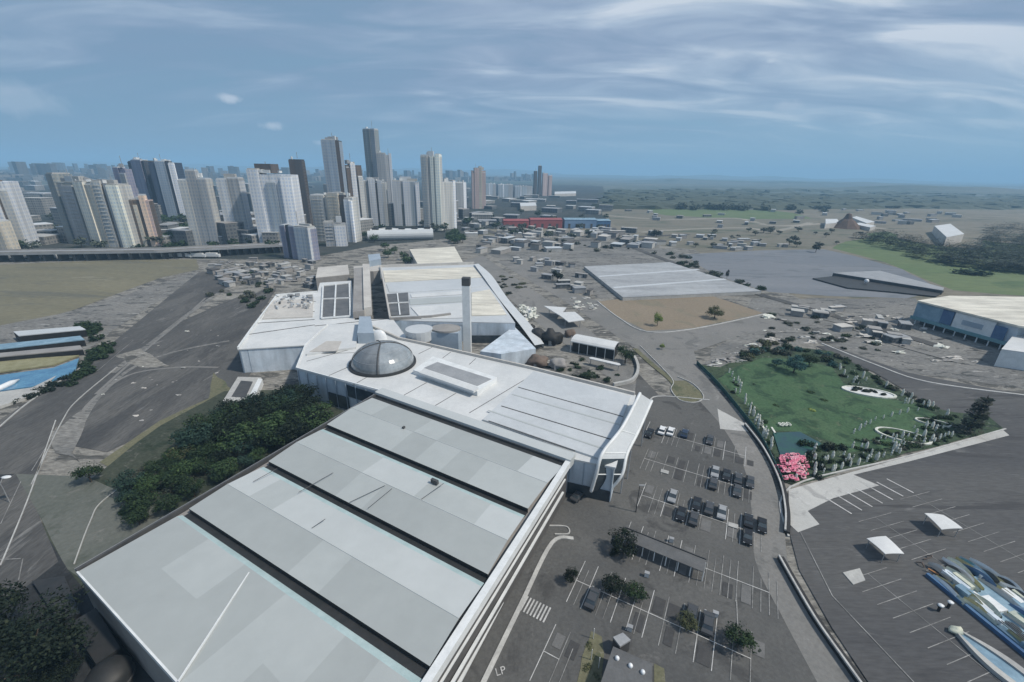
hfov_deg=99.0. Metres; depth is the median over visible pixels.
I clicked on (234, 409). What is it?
broadleaf tree
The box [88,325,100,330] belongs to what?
bush
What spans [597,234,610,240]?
shed
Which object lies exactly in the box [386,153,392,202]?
residential tower
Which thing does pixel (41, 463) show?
kerb
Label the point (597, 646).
grass strip
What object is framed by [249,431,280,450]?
broadleaf tree
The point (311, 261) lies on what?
shed
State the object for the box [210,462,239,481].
broadleaf tree
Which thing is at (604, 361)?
white awning
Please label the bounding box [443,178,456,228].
residential tower
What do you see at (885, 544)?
square canopy
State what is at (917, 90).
sky
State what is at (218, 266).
shed
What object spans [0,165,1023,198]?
ground
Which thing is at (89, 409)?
gravel ground
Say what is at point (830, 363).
shrub
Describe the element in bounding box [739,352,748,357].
shrub
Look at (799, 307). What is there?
shed
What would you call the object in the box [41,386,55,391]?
bush
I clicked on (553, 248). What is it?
shed
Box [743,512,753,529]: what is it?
parked car
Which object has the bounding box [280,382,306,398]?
broadleaf tree
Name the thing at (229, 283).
shed
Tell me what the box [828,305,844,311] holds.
shed
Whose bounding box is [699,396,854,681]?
street
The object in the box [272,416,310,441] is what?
broadleaf tree
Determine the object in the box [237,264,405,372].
wing
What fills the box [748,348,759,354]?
shrub
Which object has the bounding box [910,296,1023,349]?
white showroom
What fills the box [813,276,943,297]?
dark low roof
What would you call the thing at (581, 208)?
city block
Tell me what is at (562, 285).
shed
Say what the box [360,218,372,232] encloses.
city block
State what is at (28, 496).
kerb
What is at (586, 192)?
city ground
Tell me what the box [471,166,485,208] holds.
residential tower
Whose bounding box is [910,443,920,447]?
shrub
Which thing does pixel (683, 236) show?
shed
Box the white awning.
[589,357,620,368]
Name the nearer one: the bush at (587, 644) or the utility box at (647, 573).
the bush at (587, 644)
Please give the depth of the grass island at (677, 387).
166.50 m
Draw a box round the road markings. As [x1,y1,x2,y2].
[0,325,1023,681]
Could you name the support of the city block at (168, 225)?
on the city ground at (586, 192)
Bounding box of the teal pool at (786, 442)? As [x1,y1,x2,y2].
[773,432,820,459]
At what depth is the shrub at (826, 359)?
176.25 m
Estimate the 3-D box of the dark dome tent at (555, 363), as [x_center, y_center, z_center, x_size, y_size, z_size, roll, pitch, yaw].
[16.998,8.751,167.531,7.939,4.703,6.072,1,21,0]
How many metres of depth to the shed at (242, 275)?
287.16 m
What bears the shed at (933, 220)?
on the open scrub
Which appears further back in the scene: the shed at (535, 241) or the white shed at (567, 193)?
the white shed at (567, 193)
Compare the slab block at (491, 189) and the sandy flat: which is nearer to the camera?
the sandy flat
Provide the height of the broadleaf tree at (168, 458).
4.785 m
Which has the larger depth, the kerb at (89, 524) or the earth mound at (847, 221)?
the earth mound at (847, 221)
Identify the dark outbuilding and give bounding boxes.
[32,576,80,622]
[69,608,122,664]
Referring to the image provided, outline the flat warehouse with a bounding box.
[584,262,760,300]
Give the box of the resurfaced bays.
[552,431,764,667]
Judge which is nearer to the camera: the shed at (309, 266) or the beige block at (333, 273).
the beige block at (333, 273)
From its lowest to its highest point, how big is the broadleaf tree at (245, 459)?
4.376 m
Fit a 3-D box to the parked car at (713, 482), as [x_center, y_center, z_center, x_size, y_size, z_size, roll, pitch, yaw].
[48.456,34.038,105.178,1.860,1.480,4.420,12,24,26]
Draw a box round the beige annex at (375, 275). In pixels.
[354,265,380,284]
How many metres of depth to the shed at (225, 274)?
292.10 m
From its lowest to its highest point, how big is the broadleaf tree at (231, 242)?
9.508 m
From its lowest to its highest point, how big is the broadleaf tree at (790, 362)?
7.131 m
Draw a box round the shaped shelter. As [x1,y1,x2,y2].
[544,306,583,326]
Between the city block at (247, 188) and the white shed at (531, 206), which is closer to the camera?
the white shed at (531, 206)
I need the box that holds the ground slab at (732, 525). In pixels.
[728,522,737,528]
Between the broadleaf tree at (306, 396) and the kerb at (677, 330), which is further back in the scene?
the kerb at (677, 330)
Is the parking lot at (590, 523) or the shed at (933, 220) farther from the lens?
the shed at (933, 220)
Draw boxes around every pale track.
[609,215,884,228]
[640,222,811,232]
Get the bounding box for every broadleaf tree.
[0,578,29,646]
[0,584,98,681]
[20,240,42,248]
[24,647,86,681]
[69,461,103,481]
[72,237,86,246]
[89,240,107,247]
[105,468,144,493]
[113,489,135,502]
[118,488,161,511]
[120,506,148,527]
[122,497,152,510]
[128,244,144,247]
[133,474,161,492]
[140,464,166,479]
[142,458,164,472]
[144,235,163,243]
[151,493,183,512]
[159,468,191,487]
[161,445,186,462]
[161,457,183,471]
[162,230,173,237]
[162,242,171,246]
[163,215,177,221]
[165,444,195,460]
[167,458,200,474]
[168,422,214,453]
[170,240,187,246]
[171,474,195,491]
[172,477,205,497]
[177,215,186,221]
[181,411,225,434]
[184,441,214,459]
[187,446,218,463]
[188,459,213,474]
[199,426,228,447]
[204,414,229,434]
[206,241,219,244]
[206,465,226,479]
[208,406,232,420]
[209,457,239,476]
[210,446,234,461]
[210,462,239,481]
[211,421,252,451]
[212,410,252,439]
[213,396,250,415]
[214,401,250,422]
[220,420,244,439]
[221,429,258,454]
[227,238,241,243]
[235,420,262,442]
[237,407,264,422]
[237,451,256,467]
[239,394,267,407]
[241,390,271,418]
[246,409,288,438]
[247,415,271,432]
[248,445,267,460]
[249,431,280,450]
[255,427,292,449]
[256,394,272,407]
[257,402,288,421]
[260,393,296,417]
[264,239,279,243]
[264,387,299,407]
[268,388,301,412]
[271,384,293,394]
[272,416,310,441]
[278,410,313,433]
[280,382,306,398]
[280,399,316,415]
[290,383,322,405]
[293,403,328,429]
[301,406,329,426]
[309,400,335,423]
[369,234,378,241]
[380,242,389,247]
[382,248,393,257]
[399,251,408,256]
[401,256,412,262]
[439,223,448,231]
[463,218,472,225]
[491,221,500,226]
[516,226,527,231]
[543,231,553,235]
[552,270,563,281]
[564,566,579,582]
[566,232,576,236]
[582,371,595,379]
[585,229,592,234]
[601,573,628,594]
[608,527,639,557]
[616,345,636,362]
[623,580,649,601]
[652,229,660,236]
[654,311,663,324]
[675,609,700,631]
[705,305,723,318]
[722,621,761,653]
[771,358,782,365]
[781,355,808,372]
[801,353,820,365]
[812,243,821,251]
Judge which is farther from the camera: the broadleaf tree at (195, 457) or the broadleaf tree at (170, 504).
the broadleaf tree at (195, 457)
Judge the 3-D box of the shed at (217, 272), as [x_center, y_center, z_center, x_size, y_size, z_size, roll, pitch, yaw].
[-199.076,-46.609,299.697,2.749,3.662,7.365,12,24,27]
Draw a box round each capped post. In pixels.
[936,603,944,611]
[946,600,953,608]
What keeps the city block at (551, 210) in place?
on the city ground at (586, 192)
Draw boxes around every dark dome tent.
[525,354,548,366]
[529,328,544,341]
[541,328,563,345]
[547,358,566,369]
[564,329,575,337]
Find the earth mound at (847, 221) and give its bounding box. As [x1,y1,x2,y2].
[834,213,860,229]
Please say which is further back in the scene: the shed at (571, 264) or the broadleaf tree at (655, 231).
the broadleaf tree at (655, 231)
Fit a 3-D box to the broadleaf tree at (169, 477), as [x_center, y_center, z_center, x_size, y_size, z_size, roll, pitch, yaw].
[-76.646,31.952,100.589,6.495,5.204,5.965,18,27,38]
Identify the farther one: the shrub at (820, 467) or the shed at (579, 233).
the shed at (579, 233)
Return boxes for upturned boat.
[0,379,19,389]
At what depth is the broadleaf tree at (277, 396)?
128.88 m
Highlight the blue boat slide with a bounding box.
[948,625,1023,681]
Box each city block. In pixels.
[18,181,29,186]
[21,185,44,189]
[22,192,50,196]
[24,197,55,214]
[30,181,41,184]
[31,215,41,221]
[34,222,53,229]
[36,229,57,233]
[38,234,62,244]
[39,194,51,196]
[50,207,61,224]
[55,226,67,241]
[154,203,161,223]
[157,204,162,214]
[160,223,178,228]
[161,227,188,233]
[162,235,174,243]
[172,229,195,245]
[216,221,244,244]
[218,236,223,244]
[237,227,257,243]
[241,232,259,243]
[245,183,249,192]
[247,193,253,210]
[261,231,279,242]
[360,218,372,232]
[387,203,405,225]
[420,208,423,222]
[456,200,458,216]
[458,208,468,218]
[461,177,468,181]
[469,211,483,216]
[472,213,492,218]
[478,219,496,222]
[484,205,496,208]
[486,196,498,198]
[486,200,494,203]
[491,217,504,221]
[502,198,515,201]
[503,214,519,218]
[510,202,521,206]
[520,196,531,198]
[521,200,536,202]
[524,194,538,197]
[525,198,545,201]
[539,214,555,217]
[542,207,561,212]
[565,205,575,208]
[566,200,576,203]
[576,199,598,202]
[578,206,594,210]
[585,209,600,214]
[599,204,612,209]
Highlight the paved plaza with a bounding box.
[682,249,929,297]
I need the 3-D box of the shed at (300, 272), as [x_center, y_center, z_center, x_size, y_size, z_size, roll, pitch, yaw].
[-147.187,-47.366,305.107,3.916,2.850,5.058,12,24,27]
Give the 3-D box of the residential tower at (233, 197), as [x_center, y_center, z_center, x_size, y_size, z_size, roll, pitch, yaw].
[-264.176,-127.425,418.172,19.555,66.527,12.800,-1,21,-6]
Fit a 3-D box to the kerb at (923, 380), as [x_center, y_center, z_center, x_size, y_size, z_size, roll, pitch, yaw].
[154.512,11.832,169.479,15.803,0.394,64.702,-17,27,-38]
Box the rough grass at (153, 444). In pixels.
[42,390,343,587]
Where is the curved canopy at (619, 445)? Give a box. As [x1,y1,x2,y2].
[589,392,652,493]
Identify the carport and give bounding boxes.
[622,526,706,580]
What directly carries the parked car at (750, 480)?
on the resurfaced bays
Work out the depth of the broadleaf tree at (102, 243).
372.71 m
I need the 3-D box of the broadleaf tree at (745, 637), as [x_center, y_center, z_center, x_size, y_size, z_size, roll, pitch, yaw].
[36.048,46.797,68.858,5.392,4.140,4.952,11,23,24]
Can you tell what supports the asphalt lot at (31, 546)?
on the bare ground at (66, 465)
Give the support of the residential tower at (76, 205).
on the city ground at (586, 192)
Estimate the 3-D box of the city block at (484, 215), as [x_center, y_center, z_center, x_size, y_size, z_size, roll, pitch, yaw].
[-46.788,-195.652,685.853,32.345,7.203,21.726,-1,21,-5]
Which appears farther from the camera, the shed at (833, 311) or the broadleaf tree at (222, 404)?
the shed at (833, 311)
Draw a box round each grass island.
[633,348,682,390]
[671,380,702,401]
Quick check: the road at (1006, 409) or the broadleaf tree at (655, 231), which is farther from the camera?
the broadleaf tree at (655, 231)
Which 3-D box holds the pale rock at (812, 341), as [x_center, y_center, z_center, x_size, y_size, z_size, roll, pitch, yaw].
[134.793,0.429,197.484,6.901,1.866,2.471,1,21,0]
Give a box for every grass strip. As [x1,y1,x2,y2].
[577,631,603,681]
[654,664,664,681]
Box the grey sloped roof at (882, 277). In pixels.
[832,271,943,294]
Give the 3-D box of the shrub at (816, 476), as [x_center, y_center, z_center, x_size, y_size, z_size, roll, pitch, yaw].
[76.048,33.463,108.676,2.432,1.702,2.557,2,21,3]
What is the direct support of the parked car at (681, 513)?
on the parking lot at (590, 523)
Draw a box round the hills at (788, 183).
[614,178,956,186]
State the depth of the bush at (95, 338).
184.87 m
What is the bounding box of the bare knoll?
[888,219,984,248]
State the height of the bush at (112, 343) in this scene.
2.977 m
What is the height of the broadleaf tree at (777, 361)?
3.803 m
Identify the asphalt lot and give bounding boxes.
[0,474,57,595]
[56,288,275,451]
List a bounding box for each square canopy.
[866,536,903,561]
[923,513,962,536]
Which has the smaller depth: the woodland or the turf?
the turf
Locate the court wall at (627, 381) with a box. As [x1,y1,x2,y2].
[613,355,639,386]
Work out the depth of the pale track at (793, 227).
612.93 m
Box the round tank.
[84,655,136,681]
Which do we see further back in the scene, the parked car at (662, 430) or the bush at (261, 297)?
the bush at (261, 297)
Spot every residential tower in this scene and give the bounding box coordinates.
[0,180,39,248]
[0,219,20,248]
[45,169,109,246]
[90,176,140,247]
[112,156,137,199]
[127,153,157,202]
[128,188,164,245]
[148,155,185,217]
[177,168,220,245]
[215,172,252,228]
[246,163,304,242]
[279,213,319,259]
[288,152,313,225]
[309,183,361,242]
[321,133,347,196]
[323,216,347,246]
[345,153,366,217]
[362,121,379,181]
[363,177,388,225]
[376,147,389,202]
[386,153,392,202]
[392,175,420,225]
[420,148,443,230]
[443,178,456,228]
[456,180,466,207]
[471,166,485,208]
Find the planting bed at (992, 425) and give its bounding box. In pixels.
[702,346,1002,483]
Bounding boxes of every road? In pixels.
[0,272,226,474]
[203,341,250,400]
[485,229,689,240]
[612,228,682,265]
[703,272,936,345]
[817,346,1023,438]
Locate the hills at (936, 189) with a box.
[790,185,1023,193]
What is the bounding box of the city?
[0,162,537,180]
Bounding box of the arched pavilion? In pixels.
[570,334,618,360]
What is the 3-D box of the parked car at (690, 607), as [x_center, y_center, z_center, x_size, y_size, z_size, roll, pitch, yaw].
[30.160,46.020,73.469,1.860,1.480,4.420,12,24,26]
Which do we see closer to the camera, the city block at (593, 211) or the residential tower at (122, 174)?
the residential tower at (122, 174)
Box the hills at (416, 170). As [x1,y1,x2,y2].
[0,161,583,174]
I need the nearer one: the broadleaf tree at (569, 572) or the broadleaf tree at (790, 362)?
the broadleaf tree at (569, 572)
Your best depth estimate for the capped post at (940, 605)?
75.30 m
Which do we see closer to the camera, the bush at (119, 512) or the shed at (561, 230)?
the bush at (119, 512)
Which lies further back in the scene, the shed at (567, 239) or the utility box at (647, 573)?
the shed at (567, 239)
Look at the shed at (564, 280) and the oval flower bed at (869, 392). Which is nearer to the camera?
the oval flower bed at (869, 392)
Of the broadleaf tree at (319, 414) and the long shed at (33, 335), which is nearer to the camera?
the broadleaf tree at (319, 414)
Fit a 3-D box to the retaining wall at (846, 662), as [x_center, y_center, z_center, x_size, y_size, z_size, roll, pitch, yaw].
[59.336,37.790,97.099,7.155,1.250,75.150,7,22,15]
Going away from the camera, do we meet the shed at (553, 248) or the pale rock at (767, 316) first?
the pale rock at (767, 316)
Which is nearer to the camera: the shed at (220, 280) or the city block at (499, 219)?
the shed at (220, 280)
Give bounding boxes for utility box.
[627,623,632,631]
[644,570,649,577]
[713,610,718,617]
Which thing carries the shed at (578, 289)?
on the bare ground at (66, 465)
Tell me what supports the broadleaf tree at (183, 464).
on the rough grass at (153, 444)
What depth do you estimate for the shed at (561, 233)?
512.54 m
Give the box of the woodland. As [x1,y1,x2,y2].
[852,221,1023,270]
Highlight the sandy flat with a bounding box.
[602,209,838,235]
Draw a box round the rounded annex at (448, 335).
[405,324,461,349]
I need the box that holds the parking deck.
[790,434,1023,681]
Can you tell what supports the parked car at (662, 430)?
on the parking lot at (590, 523)
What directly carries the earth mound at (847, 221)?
on the sandy flat
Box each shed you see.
[0,336,85,352]
[0,345,84,360]
[13,326,87,341]
[206,267,219,274]
[207,263,216,267]
[214,270,223,274]
[215,264,222,267]
[215,275,222,279]
[218,273,228,277]
[218,277,232,284]
[222,280,235,286]
[228,267,240,270]
[231,276,239,280]
[237,274,247,279]
[242,276,251,282]
[246,261,253,266]
[246,277,260,284]
[249,257,257,260]
[251,273,260,277]
[258,264,267,269]
[265,282,272,287]
[266,262,274,267]
[267,278,275,283]
[277,262,290,266]
[278,279,283,284]
[281,274,291,278]
[282,266,292,272]
[296,270,305,275]
[304,263,313,269]
[304,282,314,288]
[305,276,313,281]
[307,260,315,263]
[367,227,432,240]
[410,247,462,263]
[461,227,469,230]
[465,232,477,236]
[475,246,487,253]
[476,243,489,247]
[478,229,487,234]
[483,235,498,242]
[490,247,511,254]
[497,225,511,228]
[501,236,515,243]
[502,219,528,227]
[509,246,520,250]
[513,232,521,236]
[514,239,531,247]
[516,259,522,264]
[520,202,536,210]
[523,232,536,237]
[524,236,535,239]
[528,218,562,227]
[529,256,535,260]
[530,240,540,243]
[530,243,541,250]
[530,266,537,271]
[531,230,543,236]
[535,265,543,269]
[541,273,553,279]
[542,240,556,246]
[544,246,561,251]
[544,260,552,265]
[551,268,561,273]
[555,191,575,195]
[555,228,567,231]
[555,283,570,288]
[557,232,565,235]
[557,237,570,240]
[557,279,570,282]
[558,261,566,265]
[561,241,574,245]
[562,218,596,227]
[563,243,573,248]
[568,262,575,267]
[572,286,585,293]
[573,230,584,236]
[573,281,583,285]
[575,272,587,277]
[586,288,593,295]
[590,233,597,237]
[590,241,601,247]
[597,219,610,226]
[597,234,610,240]
[602,231,618,237]
[609,230,625,235]
[610,242,624,246]
[620,237,633,243]
[621,227,636,233]
[627,242,640,247]
[641,241,654,248]
[643,237,657,240]
[646,239,665,244]
[678,234,686,238]
[696,234,704,237]
[713,245,727,248]
[727,241,737,244]
[730,246,742,249]
[737,238,749,241]
[737,243,745,246]
[743,246,752,249]
[750,241,759,245]
[790,308,804,317]
[791,304,808,312]
[794,216,804,218]
[812,309,828,314]
[814,311,828,318]
[824,219,837,228]
[825,309,836,316]
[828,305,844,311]
[832,323,853,331]
[853,216,874,224]
[857,223,875,230]
[861,318,873,326]
[866,325,882,334]
[868,318,886,325]
[871,212,881,214]
[872,330,882,337]
[874,220,886,223]
[875,314,883,319]
[877,321,888,328]
[881,333,909,342]
[886,331,902,335]
[897,220,906,224]
[897,320,912,329]
[901,337,912,344]
[926,219,939,222]
[932,224,963,245]
[952,214,961,217]
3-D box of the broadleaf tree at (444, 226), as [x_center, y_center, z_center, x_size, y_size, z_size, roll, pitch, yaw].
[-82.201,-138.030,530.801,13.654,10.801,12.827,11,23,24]
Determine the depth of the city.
2470.94 m
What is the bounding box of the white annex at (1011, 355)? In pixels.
[994,335,1023,370]
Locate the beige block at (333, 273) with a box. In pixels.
[316,265,349,288]
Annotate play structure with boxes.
[916,555,1023,656]
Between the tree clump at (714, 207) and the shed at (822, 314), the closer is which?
the shed at (822, 314)
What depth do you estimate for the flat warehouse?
293.19 m
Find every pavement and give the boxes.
[718,409,748,431]
[789,430,1008,531]
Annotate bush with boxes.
[24,392,39,399]
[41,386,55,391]
[57,374,69,380]
[57,381,68,386]
[66,380,78,386]
[68,373,83,380]
[71,369,88,376]
[77,360,93,366]
[79,320,91,325]
[79,365,97,373]
[84,351,98,360]
[87,333,104,341]
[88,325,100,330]
[90,349,107,354]
[94,353,108,358]
[101,340,116,346]
[102,346,115,353]
[117,506,132,515]
[133,466,144,474]
[152,481,170,489]
[159,485,175,494]
[205,292,213,296]
[240,297,249,302]
[243,290,253,294]
[245,293,255,297]
[246,303,255,307]
[255,295,265,299]
[264,288,273,293]
[582,662,591,672]
[584,641,591,651]
[603,376,611,382]
[610,549,619,556]
[826,335,837,339]
[841,333,851,336]
[950,268,993,275]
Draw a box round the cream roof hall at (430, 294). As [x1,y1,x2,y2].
[380,262,543,363]
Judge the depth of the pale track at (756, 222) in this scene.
723.95 m
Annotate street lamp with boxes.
[0,475,11,501]
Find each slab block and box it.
[486,183,495,195]
[496,182,512,197]
[513,185,532,197]
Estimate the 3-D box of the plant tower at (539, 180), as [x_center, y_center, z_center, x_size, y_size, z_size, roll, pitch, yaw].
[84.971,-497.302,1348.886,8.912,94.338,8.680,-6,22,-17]
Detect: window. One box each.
[328,392,349,409]
[347,385,373,400]
[472,335,500,342]
[567,482,609,501]
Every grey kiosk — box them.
[368,254,381,277]
[601,646,651,681]
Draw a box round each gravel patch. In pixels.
[51,410,85,459]
[116,349,171,366]
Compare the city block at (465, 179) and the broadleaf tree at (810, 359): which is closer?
the broadleaf tree at (810, 359)
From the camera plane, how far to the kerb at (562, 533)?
91.05 m
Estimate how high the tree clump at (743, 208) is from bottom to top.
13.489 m
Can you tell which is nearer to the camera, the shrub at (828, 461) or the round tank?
the round tank
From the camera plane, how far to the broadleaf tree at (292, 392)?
129.15 m
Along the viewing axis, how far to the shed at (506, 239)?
455.07 m
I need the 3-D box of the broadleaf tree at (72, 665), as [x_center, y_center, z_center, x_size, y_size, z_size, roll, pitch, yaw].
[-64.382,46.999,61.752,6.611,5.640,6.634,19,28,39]
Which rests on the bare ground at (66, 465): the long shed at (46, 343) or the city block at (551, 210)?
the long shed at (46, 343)
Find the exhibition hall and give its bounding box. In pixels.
[75,388,575,681]
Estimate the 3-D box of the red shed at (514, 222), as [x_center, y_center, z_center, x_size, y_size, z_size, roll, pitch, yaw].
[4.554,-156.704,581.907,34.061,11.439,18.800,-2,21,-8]
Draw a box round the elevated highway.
[0,242,282,261]
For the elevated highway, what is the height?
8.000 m
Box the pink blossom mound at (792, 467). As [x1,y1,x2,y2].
[775,452,809,480]
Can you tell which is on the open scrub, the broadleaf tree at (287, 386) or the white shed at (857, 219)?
the white shed at (857, 219)
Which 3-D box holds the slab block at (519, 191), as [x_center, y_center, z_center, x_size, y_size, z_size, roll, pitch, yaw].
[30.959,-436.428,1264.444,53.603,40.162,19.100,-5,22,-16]
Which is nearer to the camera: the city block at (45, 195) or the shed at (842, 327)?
the shed at (842, 327)
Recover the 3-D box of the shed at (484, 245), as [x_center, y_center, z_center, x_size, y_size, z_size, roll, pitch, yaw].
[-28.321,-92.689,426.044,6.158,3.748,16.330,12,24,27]
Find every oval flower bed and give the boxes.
[841,386,896,398]
[874,427,932,444]
[914,417,951,427]
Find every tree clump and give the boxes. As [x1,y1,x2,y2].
[675,202,687,208]
[689,205,698,209]
[708,202,719,209]
[718,203,731,209]
[739,205,748,210]
[758,203,770,210]
[785,204,796,209]
[814,205,823,209]
[819,208,828,211]
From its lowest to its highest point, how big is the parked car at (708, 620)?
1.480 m
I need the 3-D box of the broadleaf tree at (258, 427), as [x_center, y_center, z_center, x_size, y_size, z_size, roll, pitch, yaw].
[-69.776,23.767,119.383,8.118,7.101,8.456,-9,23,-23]
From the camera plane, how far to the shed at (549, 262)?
350.38 m
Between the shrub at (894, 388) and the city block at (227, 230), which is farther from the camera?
the city block at (227, 230)
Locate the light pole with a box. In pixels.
[635,484,644,511]
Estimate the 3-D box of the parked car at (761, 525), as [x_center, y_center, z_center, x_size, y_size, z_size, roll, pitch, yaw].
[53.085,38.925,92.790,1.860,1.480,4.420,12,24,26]
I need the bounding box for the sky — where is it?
[0,0,1023,181]
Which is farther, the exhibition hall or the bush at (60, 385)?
the bush at (60, 385)
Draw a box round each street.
[462,245,676,252]
[465,256,642,390]
[497,261,831,446]
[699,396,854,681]
[779,313,962,362]
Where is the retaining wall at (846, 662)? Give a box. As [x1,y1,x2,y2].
[744,423,865,681]
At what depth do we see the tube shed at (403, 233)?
461.55 m
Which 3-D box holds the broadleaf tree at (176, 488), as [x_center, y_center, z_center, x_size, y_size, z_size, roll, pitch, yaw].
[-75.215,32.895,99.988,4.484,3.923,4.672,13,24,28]
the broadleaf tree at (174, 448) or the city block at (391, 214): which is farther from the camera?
the city block at (391, 214)
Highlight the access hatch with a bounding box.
[843,568,864,584]
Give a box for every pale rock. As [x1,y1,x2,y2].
[762,314,775,318]
[764,337,778,340]
[797,335,810,338]
[803,340,816,343]
[845,321,857,323]
[855,332,872,336]
[933,343,949,348]
[946,356,962,359]
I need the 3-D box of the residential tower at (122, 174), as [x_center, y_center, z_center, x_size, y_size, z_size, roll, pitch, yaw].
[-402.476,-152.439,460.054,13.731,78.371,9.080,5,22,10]
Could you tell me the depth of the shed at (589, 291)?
266.74 m
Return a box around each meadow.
[648,209,812,218]
[833,232,1023,295]
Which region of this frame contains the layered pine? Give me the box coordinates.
[951,395,994,433]
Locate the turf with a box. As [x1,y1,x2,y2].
[718,358,944,451]
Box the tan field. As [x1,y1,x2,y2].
[0,259,198,324]
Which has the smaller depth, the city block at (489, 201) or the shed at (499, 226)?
the shed at (499, 226)
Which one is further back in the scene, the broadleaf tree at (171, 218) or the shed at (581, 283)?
the broadleaf tree at (171, 218)
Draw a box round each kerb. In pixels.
[0,368,79,426]
[0,420,55,564]
[31,367,116,483]
[73,471,143,563]
[481,535,573,681]
[549,525,569,534]
[597,301,762,332]
[640,346,703,402]
[650,396,708,399]
[779,428,1005,536]
[821,343,1023,394]
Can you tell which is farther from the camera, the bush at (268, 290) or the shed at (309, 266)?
the shed at (309, 266)
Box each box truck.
[177,253,191,257]
[191,253,205,257]
[205,252,220,257]
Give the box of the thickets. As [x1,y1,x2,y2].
[591,188,1023,209]
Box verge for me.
[100,373,230,465]
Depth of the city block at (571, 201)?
1044.72 m
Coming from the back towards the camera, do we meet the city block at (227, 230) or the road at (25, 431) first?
the city block at (227, 230)
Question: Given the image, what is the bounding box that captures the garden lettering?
[778,422,791,425]
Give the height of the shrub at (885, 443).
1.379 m
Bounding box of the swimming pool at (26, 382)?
[0,355,78,408]
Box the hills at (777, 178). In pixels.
[537,175,986,183]
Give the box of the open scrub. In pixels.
[478,208,1023,302]
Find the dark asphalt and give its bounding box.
[0,474,154,681]
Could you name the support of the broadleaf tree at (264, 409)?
on the rough grass at (153, 444)
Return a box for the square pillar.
[461,277,471,351]
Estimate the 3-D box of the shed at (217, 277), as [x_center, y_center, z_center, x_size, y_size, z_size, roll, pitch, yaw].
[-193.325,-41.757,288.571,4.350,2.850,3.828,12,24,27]
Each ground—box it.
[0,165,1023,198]
[0,231,1023,681]
[0,271,198,366]
[16,474,168,575]
[20,182,610,259]
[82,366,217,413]
[83,340,228,419]
[95,298,205,393]
[108,283,241,372]
[470,240,708,297]
[698,298,1023,388]
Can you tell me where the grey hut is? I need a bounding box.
[612,633,630,651]
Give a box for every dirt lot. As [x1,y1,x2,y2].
[599,296,761,330]
[631,230,809,250]
[763,229,870,248]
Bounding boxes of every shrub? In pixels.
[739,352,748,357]
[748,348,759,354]
[770,347,782,354]
[780,349,791,355]
[781,342,793,349]
[794,346,803,351]
[796,439,809,446]
[803,459,813,467]
[805,452,820,461]
[808,441,818,448]
[812,472,823,479]
[814,461,826,470]
[815,348,822,353]
[817,457,826,464]
[820,442,830,451]
[821,355,833,361]
[821,454,832,463]
[823,441,834,449]
[827,360,838,366]
[838,443,848,450]
[838,458,850,466]
[870,439,880,443]
[880,441,889,445]
[882,383,891,389]
[891,385,900,390]
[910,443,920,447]
[920,425,932,430]
[943,415,953,420]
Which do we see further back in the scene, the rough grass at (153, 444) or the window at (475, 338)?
the window at (475, 338)
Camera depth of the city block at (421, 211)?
609.58 m
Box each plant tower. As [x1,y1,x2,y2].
[533,168,536,194]
[537,165,541,195]
[541,172,547,195]
[547,174,551,195]
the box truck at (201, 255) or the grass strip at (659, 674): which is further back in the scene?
the box truck at (201, 255)
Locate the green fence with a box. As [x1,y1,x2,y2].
[696,360,783,480]
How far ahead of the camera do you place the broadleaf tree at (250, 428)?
116.59 m
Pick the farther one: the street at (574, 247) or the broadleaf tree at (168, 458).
the street at (574, 247)
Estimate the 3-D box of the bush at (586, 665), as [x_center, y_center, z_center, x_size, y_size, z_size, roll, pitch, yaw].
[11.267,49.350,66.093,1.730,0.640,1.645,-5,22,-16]
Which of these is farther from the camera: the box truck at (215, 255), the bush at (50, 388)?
the box truck at (215, 255)
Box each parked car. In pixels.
[569,490,583,502]
[583,586,601,611]
[644,428,653,437]
[657,425,666,434]
[666,426,674,435]
[667,488,677,503]
[675,505,686,521]
[680,429,688,438]
[686,602,698,629]
[688,510,698,526]
[691,496,701,511]
[700,609,714,637]
[704,500,714,515]
[706,434,713,444]
[708,476,717,489]
[710,465,719,477]
[716,504,726,520]
[722,468,730,481]
[732,483,741,497]
[733,472,742,484]
[742,527,752,545]
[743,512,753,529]
[745,475,754,488]
[756,516,766,533]
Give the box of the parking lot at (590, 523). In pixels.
[462,374,816,681]
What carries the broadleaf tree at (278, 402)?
on the rough grass at (153, 444)
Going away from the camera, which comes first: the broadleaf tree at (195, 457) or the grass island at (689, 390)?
the broadleaf tree at (195, 457)
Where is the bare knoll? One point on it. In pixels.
(924, 227)
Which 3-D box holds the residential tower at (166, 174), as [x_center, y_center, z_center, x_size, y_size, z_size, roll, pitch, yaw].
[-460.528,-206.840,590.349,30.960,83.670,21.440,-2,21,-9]
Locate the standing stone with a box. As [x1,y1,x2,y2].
[892,441,897,450]
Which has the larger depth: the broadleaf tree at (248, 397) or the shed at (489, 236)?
the shed at (489, 236)
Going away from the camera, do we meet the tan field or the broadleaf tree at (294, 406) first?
the broadleaf tree at (294, 406)

